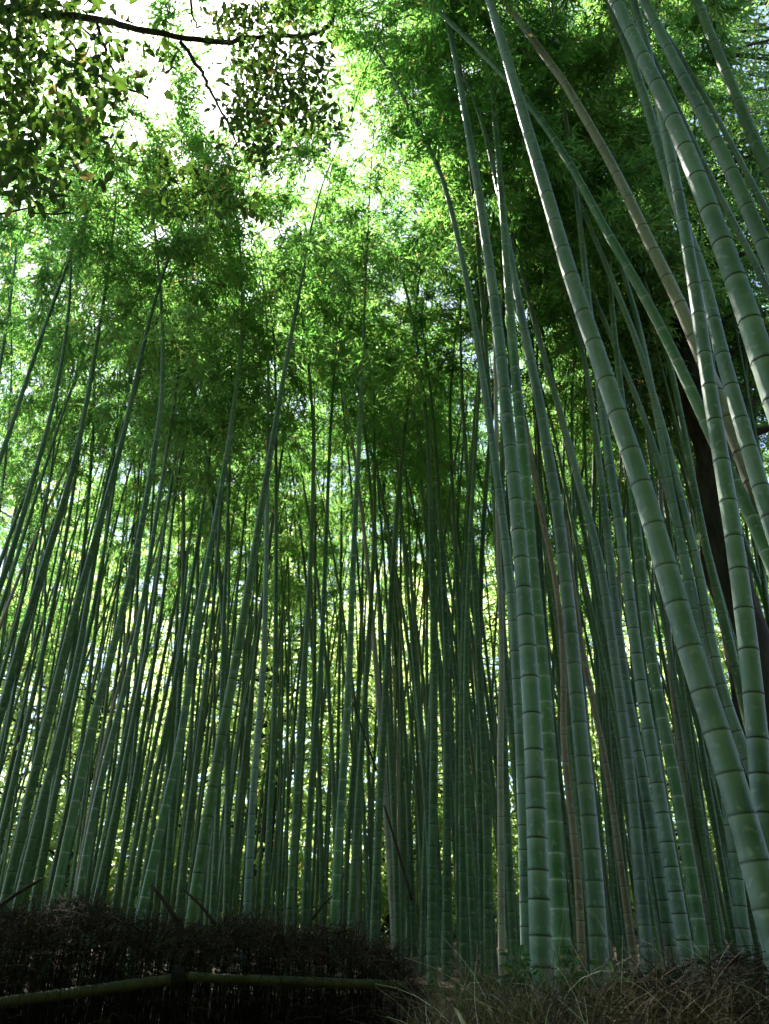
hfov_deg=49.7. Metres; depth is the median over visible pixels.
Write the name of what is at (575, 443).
bamboo
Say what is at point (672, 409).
bamboo
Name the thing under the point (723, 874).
bamboo
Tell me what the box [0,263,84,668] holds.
bamboo
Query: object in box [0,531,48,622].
bamboo
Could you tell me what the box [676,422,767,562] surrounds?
bamboo
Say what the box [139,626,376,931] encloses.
tree
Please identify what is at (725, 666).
tree
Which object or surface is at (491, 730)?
bamboo
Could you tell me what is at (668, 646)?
bamboo
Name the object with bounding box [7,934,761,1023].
ground
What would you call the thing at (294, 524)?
bamboo
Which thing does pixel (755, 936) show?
bamboo
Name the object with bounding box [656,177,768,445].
bamboo
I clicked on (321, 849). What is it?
bamboo
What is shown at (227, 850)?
bamboo
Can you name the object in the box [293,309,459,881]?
bamboo
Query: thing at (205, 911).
stick
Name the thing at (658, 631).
bamboo
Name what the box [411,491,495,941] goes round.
bamboo
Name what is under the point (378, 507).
bamboo
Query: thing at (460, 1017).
bamboo sheath
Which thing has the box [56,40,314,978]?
bamboo
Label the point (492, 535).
bamboo
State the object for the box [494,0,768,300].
bamboo
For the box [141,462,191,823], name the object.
bamboo
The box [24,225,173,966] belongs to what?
bamboo
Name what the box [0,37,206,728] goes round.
bamboo
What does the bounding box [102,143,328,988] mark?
bamboo
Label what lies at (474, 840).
bamboo
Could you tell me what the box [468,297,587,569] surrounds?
bamboo
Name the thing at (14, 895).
stick
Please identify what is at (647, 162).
bamboo
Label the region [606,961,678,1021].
undergrowth plant
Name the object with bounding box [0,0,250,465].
bamboo
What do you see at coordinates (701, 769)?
bamboo
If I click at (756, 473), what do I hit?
bamboo
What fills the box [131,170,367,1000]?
bamboo
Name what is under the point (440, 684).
bamboo
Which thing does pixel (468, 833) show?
bamboo
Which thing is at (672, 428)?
bamboo
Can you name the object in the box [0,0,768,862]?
sky
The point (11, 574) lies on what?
bamboo
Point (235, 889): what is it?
bamboo
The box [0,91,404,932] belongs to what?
bamboo
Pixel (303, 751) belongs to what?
bamboo
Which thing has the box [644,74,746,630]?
bamboo
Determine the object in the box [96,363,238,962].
bamboo
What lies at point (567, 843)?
bamboo
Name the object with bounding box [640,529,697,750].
bamboo
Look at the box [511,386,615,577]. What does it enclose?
bamboo
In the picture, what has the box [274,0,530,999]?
bamboo
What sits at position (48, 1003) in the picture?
brush fence
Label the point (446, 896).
bamboo
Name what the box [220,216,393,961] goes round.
bamboo
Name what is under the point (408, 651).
bamboo
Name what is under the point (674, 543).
bamboo
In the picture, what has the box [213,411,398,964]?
bamboo
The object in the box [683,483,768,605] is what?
bamboo
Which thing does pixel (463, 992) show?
undergrowth plant
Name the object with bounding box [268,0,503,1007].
bamboo
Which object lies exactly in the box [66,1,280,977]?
bamboo
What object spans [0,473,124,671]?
bamboo
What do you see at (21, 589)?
bamboo
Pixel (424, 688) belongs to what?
bamboo thicket
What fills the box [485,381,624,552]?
bamboo
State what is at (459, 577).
bamboo
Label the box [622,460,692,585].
bamboo
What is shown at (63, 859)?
bamboo
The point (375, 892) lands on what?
bamboo
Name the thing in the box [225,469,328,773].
bamboo
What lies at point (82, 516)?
bamboo
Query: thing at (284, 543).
bamboo
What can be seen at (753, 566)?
bamboo
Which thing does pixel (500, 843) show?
bamboo
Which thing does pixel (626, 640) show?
tree
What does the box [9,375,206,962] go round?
bamboo
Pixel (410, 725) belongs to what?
bamboo
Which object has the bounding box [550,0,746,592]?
bamboo
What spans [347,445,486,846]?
bamboo
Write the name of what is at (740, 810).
bamboo
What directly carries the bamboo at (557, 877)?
on the ground at (456, 966)
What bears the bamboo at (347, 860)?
on the ground at (456, 966)
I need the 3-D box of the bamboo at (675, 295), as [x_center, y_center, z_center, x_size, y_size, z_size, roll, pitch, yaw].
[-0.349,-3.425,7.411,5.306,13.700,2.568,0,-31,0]
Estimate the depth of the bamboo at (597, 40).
8.67 m
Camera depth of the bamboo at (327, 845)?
16.22 m
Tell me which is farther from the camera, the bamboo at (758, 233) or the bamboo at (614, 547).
the bamboo at (614, 547)
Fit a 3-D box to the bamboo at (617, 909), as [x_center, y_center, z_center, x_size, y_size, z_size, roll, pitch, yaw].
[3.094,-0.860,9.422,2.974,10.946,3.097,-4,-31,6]
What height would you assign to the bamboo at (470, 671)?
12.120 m
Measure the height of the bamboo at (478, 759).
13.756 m
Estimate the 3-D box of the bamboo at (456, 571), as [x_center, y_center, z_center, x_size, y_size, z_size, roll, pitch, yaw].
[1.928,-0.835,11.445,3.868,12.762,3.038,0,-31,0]
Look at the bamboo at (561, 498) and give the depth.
15.46 m
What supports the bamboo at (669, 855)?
on the ground at (456, 966)
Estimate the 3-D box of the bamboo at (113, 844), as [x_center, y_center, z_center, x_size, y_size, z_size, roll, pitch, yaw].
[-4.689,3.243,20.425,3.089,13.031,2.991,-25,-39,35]
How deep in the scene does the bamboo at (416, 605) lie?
19.29 m
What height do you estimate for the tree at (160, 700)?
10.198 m
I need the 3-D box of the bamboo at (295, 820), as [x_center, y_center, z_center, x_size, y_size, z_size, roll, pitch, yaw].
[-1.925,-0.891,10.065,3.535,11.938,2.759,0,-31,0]
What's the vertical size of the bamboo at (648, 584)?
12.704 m
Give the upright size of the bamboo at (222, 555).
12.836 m
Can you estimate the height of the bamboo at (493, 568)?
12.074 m
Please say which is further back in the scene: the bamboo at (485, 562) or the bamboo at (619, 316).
the bamboo at (485, 562)
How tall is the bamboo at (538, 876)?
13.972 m
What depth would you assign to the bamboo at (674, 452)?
12.78 m
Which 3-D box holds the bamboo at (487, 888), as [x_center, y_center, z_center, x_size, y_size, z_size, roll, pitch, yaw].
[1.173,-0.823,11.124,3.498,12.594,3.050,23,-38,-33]
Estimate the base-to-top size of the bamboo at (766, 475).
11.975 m
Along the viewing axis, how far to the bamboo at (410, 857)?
13.67 m
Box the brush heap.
[558,916,768,1023]
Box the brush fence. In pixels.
[0,874,463,1023]
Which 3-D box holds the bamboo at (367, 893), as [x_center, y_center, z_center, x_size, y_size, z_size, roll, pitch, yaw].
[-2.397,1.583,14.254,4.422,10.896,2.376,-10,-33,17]
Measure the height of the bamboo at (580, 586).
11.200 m
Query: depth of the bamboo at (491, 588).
19.55 m
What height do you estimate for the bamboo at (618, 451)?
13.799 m
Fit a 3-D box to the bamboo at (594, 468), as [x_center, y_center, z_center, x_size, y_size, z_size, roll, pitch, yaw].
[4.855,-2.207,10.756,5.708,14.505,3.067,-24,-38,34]
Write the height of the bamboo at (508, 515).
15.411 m
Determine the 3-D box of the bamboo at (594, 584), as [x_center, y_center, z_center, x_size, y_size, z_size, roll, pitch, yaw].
[1.047,-2.137,11.442,4.248,15.318,3.361,-5,-31,8]
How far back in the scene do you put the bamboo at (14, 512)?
17.67 m
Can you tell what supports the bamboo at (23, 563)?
on the ground at (456, 966)
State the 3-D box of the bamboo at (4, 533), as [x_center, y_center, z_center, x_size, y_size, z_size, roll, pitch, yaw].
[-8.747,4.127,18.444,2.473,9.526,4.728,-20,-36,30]
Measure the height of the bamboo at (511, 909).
13.854 m
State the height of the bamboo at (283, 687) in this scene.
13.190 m
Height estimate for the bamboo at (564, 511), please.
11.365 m
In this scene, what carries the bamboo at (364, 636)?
on the ground at (456, 966)
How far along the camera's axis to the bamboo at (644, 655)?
12.63 m
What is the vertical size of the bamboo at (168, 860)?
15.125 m
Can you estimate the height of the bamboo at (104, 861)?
11.004 m
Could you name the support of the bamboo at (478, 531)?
on the ground at (456, 966)
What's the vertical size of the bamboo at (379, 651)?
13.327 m
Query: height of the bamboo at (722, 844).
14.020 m
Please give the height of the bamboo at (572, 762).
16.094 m
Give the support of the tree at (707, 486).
on the ground at (456, 966)
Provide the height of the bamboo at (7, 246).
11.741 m
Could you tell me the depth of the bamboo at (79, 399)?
13.64 m
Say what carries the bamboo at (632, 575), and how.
on the ground at (456, 966)
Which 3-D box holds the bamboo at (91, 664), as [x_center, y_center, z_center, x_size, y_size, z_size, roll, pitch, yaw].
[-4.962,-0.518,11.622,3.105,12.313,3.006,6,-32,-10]
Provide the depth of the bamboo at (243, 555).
20.12 m
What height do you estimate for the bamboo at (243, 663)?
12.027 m
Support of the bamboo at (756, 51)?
on the ground at (456, 966)
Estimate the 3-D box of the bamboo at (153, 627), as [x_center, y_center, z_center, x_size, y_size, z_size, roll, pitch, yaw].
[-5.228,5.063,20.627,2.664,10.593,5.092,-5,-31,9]
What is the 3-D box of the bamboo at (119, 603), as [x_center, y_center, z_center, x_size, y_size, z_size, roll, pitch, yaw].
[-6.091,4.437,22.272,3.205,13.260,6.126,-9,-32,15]
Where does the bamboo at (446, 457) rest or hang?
on the ground at (456, 966)
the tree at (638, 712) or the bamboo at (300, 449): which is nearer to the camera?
the bamboo at (300, 449)
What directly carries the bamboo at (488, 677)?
on the ground at (456, 966)
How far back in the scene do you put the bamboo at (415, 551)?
16.65 m
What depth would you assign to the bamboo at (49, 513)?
14.55 m
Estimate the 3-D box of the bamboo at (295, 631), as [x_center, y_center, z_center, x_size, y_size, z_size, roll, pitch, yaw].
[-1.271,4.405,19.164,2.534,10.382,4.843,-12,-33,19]
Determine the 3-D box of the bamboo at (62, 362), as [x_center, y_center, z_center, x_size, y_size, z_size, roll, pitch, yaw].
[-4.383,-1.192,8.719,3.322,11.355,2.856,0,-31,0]
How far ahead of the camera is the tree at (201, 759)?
22.01 m
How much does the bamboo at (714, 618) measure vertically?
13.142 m
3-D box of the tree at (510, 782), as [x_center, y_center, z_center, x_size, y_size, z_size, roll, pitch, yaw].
[4.266,6.560,23.045,8.083,10.561,7.387,15,-34,-23]
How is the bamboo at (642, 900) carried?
on the ground at (456, 966)
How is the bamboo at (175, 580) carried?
on the ground at (456, 966)
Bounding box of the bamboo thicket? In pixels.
[0,340,768,967]
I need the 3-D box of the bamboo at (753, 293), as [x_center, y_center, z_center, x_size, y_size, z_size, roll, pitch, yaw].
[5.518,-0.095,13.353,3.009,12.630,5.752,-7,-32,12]
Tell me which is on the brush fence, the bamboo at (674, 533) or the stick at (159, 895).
the stick at (159, 895)
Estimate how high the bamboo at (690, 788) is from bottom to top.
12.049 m
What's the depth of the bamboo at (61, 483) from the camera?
15.49 m
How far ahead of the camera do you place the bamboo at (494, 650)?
16.60 m
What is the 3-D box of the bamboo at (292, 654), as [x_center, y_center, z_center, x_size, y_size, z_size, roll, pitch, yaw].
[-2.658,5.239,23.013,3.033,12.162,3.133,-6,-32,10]
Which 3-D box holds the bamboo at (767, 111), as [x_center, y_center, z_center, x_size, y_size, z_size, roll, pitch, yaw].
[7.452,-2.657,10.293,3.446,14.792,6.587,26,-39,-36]
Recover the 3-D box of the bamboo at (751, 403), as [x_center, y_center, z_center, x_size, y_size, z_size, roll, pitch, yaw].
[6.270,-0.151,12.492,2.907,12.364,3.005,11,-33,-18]
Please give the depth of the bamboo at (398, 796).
16.96 m
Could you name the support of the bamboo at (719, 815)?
on the ground at (456, 966)
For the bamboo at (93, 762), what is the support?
on the ground at (456, 966)
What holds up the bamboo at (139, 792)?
on the ground at (456, 966)
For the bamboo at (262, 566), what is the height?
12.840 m
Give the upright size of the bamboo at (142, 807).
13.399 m
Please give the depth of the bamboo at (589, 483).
13.32 m
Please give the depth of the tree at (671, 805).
21.50 m
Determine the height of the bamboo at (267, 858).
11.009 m
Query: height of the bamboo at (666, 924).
12.025 m
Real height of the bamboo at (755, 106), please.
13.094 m
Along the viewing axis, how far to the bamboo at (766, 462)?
15.77 m
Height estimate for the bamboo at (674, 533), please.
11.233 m
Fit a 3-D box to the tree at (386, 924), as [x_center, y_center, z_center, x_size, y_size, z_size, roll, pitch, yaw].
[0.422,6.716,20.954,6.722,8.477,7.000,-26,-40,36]
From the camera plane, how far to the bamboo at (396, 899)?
11.15 m
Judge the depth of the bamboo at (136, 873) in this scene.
9.82 m
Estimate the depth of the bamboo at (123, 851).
10.38 m
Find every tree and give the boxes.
[0,0,355,249]
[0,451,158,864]
[0,525,173,851]
[0,552,132,893]
[0,563,165,878]
[0,620,210,924]
[0,705,79,823]
[17,621,260,893]
[33,491,338,939]
[40,594,297,856]
[95,511,440,936]
[109,468,403,931]
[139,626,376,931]
[262,575,497,932]
[281,602,518,941]
[316,589,488,861]
[331,610,563,929]
[332,536,599,869]
[341,511,601,934]
[402,558,668,939]
[505,0,768,788]
[508,563,730,934]
[511,640,725,935]
[515,642,709,845]
[587,534,768,807]
[591,519,748,889]
[639,523,768,892]
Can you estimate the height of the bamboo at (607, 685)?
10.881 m
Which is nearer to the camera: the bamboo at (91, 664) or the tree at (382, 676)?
the bamboo at (91, 664)
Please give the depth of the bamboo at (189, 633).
17.86 m
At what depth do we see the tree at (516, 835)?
26.08 m
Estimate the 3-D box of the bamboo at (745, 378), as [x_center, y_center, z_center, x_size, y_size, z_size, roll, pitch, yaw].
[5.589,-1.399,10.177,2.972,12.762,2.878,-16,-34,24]
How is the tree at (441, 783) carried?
on the ground at (456, 966)
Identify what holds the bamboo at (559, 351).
on the ground at (456, 966)
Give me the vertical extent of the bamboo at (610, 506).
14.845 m
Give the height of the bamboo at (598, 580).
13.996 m
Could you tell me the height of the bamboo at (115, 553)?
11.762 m
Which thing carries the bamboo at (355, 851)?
on the ground at (456, 966)
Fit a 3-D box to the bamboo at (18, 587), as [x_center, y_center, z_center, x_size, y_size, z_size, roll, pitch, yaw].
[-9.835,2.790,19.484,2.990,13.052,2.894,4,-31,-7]
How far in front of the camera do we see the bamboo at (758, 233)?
4.98 m
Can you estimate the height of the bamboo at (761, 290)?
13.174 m
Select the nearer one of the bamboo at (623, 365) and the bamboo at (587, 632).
the bamboo at (623, 365)
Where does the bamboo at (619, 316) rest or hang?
on the ground at (456, 966)
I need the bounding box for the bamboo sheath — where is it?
[455,1008,465,1023]
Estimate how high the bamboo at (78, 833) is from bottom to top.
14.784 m
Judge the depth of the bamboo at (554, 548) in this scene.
15.10 m
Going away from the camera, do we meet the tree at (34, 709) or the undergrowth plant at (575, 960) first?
the undergrowth plant at (575, 960)
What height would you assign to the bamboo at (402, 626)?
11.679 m
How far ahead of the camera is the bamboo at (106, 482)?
13.46 m
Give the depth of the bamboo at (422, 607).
17.87 m
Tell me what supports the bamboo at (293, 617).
on the ground at (456, 966)
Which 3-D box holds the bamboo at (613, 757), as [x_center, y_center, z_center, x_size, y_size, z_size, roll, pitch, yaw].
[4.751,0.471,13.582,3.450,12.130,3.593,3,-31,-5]
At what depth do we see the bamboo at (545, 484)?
14.47 m
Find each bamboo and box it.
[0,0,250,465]
[0,7,251,991]
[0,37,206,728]
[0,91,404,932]
[0,120,341,986]
[0,137,162,593]
[0,139,163,687]
[0,155,162,974]
[0,162,177,752]
[0,174,174,960]
[0,175,123,572]
[0,185,66,399]
[0,197,148,855]
[0,220,67,484]
[0,236,113,776]
[0,237,84,514]
[0,247,261,629]
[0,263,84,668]
[0,291,108,860]
[0,294,103,822]
[0,295,102,697]
[0,295,195,567]
[0,303,191,616]
[0,305,66,730]
[0,308,227,897]
[0,381,135,699]
[0,395,332,947]
[0,400,167,598]
[0,402,93,630]
[0,417,103,844]
[0,444,46,732]
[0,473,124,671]
[0,506,88,913]
[0,522,79,665]
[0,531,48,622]
[1,472,162,772]
[9,371,120,943]
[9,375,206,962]
[10,133,236,985]
[15,216,197,988]
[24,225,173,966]
[30,274,156,946]
[31,374,161,947]
[32,143,236,963]
[33,515,243,942]
[36,473,149,644]
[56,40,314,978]
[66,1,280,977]
[68,509,255,865]
[69,390,261,922]
[75,178,375,984]
[76,482,195,942]
[77,294,237,963]
[90,236,256,888]
[93,495,195,858]
[95,266,272,978]
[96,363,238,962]
[97,308,342,968]
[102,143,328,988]
[102,242,396,982]
[105,525,223,899]
[112,426,238,944]
[112,559,247,843]
[113,424,242,938]
[115,168,371,956]
[117,232,282,965]
[123,311,285,957]
[126,318,327,855]
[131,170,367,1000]
[134,395,265,919]
[137,114,373,999]
[140,512,241,922]
[141,393,369,945]
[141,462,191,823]
[144,106,365,1004]
[149,411,301,916]
[151,128,365,987]
[153,490,255,833]
[163,442,272,786]
[177,0,503,1014]
[185,479,293,936]
[186,456,286,741]
[191,453,362,942]
[195,388,317,960]
[195,439,348,939]
[197,366,335,738]
[201,444,339,956]
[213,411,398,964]
[213,448,322,753]
[217,311,440,966]
[217,407,349,879]
[218,302,326,942]
[219,353,343,946]
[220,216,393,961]
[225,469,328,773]
[231,494,329,936]
[234,288,426,954]
[238,439,349,831]
[240,559,338,852]
[243,308,497,974]
[244,235,424,972]
[251,190,438,1001]
[251,471,381,926]
[252,493,364,682]
[255,251,423,954]
[261,0,768,576]
[261,244,417,957]
[262,487,369,933]
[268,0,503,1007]
[268,536,386,910]
[269,309,423,779]
[272,329,440,948]
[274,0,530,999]
[277,328,454,811]
[277,358,439,925]
[278,293,482,923]
[280,472,348,842]
[281,315,421,949]
[288,147,489,987]
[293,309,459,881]
[299,217,440,973]
[309,404,419,770]
[309,478,402,946]
[310,268,509,963]
[311,384,453,956]
[312,369,480,761]
[315,385,439,540]
[316,0,655,982]
[319,296,518,946]
[323,0,748,778]
[324,26,667,984]
[325,9,739,757]
[325,426,557,704]
[326,349,439,851]
[328,197,492,980]
[328,328,473,973]
[330,412,441,898]
[330,434,468,952]
[331,0,609,1009]
[336,471,479,953]
[337,0,552,1020]
[337,418,475,812]
[340,453,425,778]
[342,99,494,978]
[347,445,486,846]
[349,418,476,820]
[353,372,519,945]
[354,8,682,990]
[355,0,578,833]
[356,112,587,926]
[359,411,484,956]
[361,186,629,838]
[362,407,487,660]
[364,0,587,997]
[365,157,549,979]
[371,10,553,980]
[374,284,499,864]
[377,301,490,537]
[379,454,494,830]
[379,552,446,939]
[382,398,483,729]
[384,196,541,975]
[386,442,492,698]
[387,476,513,624]
[396,368,547,818]
[410,1,605,798]
[411,432,505,892]
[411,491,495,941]
[412,0,759,517]
[414,0,768,974]
[417,0,668,991]
[419,340,562,974]
[420,0,768,423]
[421,3,648,989]
[424,270,665,991]
[424,493,496,623]
[425,486,496,640]
[425,490,512,668]
[431,20,753,988]
[439,424,506,946]
[444,0,657,985]
[444,271,637,959]
[446,0,688,977]
[448,345,610,961]
[455,254,665,962]
[458,7,614,944]
[466,2,764,982]
[466,274,580,476]
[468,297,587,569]
[473,0,697,979]
[474,453,587,571]
[475,428,618,557]
[475,452,622,837]
[485,198,668,478]
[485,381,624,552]
[486,0,694,712]
[487,521,589,623]
[488,74,745,732]
[490,208,757,968]
[490,315,657,983]
[492,30,728,655]
[492,250,505,997]
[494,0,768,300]
[497,0,725,853]
[497,5,739,663]
[497,47,700,601]
[499,373,653,604]
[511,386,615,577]
[520,257,717,534]
[521,54,715,982]
[526,352,653,544]
[526,419,587,990]
[527,409,702,860]
[528,353,645,964]
[529,417,716,854]
[529,425,650,688]
[531,0,768,1016]
[534,162,765,765]
[534,200,727,968]
[534,473,636,698]
[540,438,645,743]
[544,361,657,816]
[544,518,631,690]
[545,0,768,221]
[548,549,623,654]
[549,284,715,482]
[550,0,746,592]
[550,306,762,699]
[551,209,765,966]
[554,233,695,949]
[556,443,690,808]
[558,439,683,566]
[565,519,638,978]
[566,258,741,979]
[568,232,748,973]
[575,204,768,979]
[576,472,710,595]
[577,370,732,906]
[577,439,679,728]
[578,327,733,477]
[578,473,650,786]
[581,0,768,544]
[581,131,760,972]
[583,491,683,634]
[584,141,768,969]
[590,13,763,474]
[591,2,768,975]
[596,27,765,678]
[596,443,738,570]
[611,434,766,662]
[611,470,705,887]
[612,460,712,651]
[613,428,754,951]
[614,318,768,737]
[616,109,768,965]
[617,450,735,961]
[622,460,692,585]
[628,0,768,187]
[630,519,723,821]
[632,0,768,735]
[632,387,764,609]
[635,238,768,964]
[638,0,768,279]
[639,275,768,968]
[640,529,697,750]
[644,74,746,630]
[646,168,768,619]
[648,516,714,647]
[654,84,768,984]
[655,134,767,472]
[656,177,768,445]
[657,445,768,531]
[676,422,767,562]
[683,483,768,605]
[686,448,768,612]
[691,563,718,631]
[697,100,768,462]
[705,224,768,473]
[709,157,768,584]
[715,148,768,627]
[718,99,768,233]
[731,277,768,595]
[733,294,768,478]
[734,417,768,597]
[741,449,768,525]
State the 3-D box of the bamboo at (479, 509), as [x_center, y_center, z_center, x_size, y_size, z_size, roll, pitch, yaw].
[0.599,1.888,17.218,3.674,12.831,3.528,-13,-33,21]
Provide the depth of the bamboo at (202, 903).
17.41 m
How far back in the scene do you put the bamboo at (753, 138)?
5.24 m
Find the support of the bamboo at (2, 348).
on the ground at (456, 966)
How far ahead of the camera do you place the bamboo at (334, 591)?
17.91 m
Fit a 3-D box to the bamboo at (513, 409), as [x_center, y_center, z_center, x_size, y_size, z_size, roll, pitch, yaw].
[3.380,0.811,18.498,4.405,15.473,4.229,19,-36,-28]
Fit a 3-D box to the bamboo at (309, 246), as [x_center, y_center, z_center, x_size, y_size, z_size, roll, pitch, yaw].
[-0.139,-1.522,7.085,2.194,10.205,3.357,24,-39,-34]
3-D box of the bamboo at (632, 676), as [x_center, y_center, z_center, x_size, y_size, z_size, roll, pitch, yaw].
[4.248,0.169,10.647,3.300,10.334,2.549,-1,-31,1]
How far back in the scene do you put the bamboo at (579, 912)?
6.81 m
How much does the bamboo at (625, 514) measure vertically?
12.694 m
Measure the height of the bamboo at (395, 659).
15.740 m
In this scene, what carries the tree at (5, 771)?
on the ground at (456, 966)
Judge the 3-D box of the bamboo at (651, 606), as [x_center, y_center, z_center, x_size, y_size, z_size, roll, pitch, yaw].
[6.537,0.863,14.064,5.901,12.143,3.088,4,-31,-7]
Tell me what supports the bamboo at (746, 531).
on the ground at (456, 966)
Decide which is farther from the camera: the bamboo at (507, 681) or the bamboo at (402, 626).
the bamboo at (402, 626)
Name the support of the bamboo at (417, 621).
on the ground at (456, 966)
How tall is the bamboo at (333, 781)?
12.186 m
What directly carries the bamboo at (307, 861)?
on the ground at (456, 966)
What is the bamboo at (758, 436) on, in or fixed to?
on the ground at (456, 966)
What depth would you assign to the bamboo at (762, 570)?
10.63 m
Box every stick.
[0,878,42,906]
[150,884,181,924]
[183,889,215,924]
[311,895,331,919]
[352,700,376,770]
[383,805,413,899]
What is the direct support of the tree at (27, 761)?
on the ground at (456, 966)
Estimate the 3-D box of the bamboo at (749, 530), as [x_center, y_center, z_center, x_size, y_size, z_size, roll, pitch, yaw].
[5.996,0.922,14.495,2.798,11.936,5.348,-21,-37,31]
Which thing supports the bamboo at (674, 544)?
on the ground at (456, 966)
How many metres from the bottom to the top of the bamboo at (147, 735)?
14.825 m
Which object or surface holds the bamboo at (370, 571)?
on the ground at (456, 966)
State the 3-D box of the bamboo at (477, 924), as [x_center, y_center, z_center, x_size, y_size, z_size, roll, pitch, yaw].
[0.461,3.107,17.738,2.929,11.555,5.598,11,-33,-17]
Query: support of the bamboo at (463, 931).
on the ground at (456, 966)
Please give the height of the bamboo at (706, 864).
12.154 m
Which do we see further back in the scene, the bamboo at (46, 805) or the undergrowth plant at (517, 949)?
the bamboo at (46, 805)
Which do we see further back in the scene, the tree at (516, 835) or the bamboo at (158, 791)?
the tree at (516, 835)
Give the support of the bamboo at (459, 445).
on the ground at (456, 966)
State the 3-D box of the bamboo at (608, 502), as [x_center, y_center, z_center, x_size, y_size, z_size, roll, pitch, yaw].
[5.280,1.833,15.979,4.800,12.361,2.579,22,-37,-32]
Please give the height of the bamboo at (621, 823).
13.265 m
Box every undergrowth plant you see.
[419,967,516,1016]
[500,944,532,1011]
[515,945,604,1019]
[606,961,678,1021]
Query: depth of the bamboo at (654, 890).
12.12 m
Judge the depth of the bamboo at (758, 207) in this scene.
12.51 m
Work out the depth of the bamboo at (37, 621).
17.93 m
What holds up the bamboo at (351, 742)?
on the ground at (456, 966)
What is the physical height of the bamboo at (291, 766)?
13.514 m
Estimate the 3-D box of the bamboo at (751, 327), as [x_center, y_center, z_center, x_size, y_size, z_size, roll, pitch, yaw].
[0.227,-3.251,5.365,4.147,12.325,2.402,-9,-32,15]
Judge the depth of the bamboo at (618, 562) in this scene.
11.26 m
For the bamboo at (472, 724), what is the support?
on the ground at (456, 966)
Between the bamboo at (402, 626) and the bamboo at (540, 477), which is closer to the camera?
the bamboo at (540, 477)
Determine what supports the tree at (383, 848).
on the ground at (456, 966)
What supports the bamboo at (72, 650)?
on the ground at (456, 966)
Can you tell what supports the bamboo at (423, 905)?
on the ground at (456, 966)
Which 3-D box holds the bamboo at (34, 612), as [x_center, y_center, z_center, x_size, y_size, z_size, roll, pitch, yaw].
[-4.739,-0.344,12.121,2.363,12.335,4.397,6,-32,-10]
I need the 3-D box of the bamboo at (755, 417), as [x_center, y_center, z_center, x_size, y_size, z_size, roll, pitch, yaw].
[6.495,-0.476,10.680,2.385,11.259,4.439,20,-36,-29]
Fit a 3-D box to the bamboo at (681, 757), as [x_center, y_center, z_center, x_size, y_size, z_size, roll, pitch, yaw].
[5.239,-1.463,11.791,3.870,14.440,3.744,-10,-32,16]
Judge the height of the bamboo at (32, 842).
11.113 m
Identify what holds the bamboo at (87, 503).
on the ground at (456, 966)
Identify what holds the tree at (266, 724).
on the ground at (456, 966)
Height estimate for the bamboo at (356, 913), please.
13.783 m
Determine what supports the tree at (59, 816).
on the ground at (456, 966)
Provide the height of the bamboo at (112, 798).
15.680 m
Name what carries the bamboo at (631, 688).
on the ground at (456, 966)
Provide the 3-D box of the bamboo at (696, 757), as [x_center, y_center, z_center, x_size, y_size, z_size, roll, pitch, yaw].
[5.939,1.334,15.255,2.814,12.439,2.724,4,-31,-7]
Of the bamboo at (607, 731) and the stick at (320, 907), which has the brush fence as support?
the stick at (320, 907)
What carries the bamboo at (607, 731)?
on the ground at (456, 966)
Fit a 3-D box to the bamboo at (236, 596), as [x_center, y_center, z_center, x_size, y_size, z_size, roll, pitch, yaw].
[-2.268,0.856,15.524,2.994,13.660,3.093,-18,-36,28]
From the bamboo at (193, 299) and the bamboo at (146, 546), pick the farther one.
the bamboo at (146, 546)
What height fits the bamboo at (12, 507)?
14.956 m
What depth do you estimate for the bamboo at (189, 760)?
12.90 m
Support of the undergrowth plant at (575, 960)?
on the ground at (456, 966)
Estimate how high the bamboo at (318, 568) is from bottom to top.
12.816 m
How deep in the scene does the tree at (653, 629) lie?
32.35 m
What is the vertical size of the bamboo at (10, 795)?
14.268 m
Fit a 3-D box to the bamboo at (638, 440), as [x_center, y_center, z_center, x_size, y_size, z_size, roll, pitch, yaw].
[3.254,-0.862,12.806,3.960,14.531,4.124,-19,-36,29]
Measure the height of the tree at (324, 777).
12.463 m
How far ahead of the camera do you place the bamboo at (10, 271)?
15.63 m
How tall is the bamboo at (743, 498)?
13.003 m
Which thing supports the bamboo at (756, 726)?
on the ground at (456, 966)
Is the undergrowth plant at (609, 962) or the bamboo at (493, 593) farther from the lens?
the bamboo at (493, 593)
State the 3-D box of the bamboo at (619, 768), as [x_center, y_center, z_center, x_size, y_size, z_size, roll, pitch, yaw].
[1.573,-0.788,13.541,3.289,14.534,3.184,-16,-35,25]
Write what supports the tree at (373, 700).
on the ground at (456, 966)
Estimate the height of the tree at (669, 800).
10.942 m
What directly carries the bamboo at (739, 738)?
on the ground at (456, 966)
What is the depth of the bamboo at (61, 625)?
21.48 m
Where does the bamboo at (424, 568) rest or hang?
on the ground at (456, 966)
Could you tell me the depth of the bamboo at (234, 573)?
22.53 m
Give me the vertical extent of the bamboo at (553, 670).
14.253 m
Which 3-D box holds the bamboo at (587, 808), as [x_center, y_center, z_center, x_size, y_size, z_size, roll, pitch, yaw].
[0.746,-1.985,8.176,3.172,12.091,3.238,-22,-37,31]
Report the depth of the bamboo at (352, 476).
17.80 m
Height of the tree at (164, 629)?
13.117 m
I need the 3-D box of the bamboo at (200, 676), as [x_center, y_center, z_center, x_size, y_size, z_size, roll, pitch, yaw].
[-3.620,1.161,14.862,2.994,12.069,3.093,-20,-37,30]
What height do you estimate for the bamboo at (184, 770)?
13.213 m
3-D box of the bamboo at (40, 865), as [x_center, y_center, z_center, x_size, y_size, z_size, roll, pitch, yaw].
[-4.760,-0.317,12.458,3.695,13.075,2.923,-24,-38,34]
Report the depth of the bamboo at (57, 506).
16.83 m

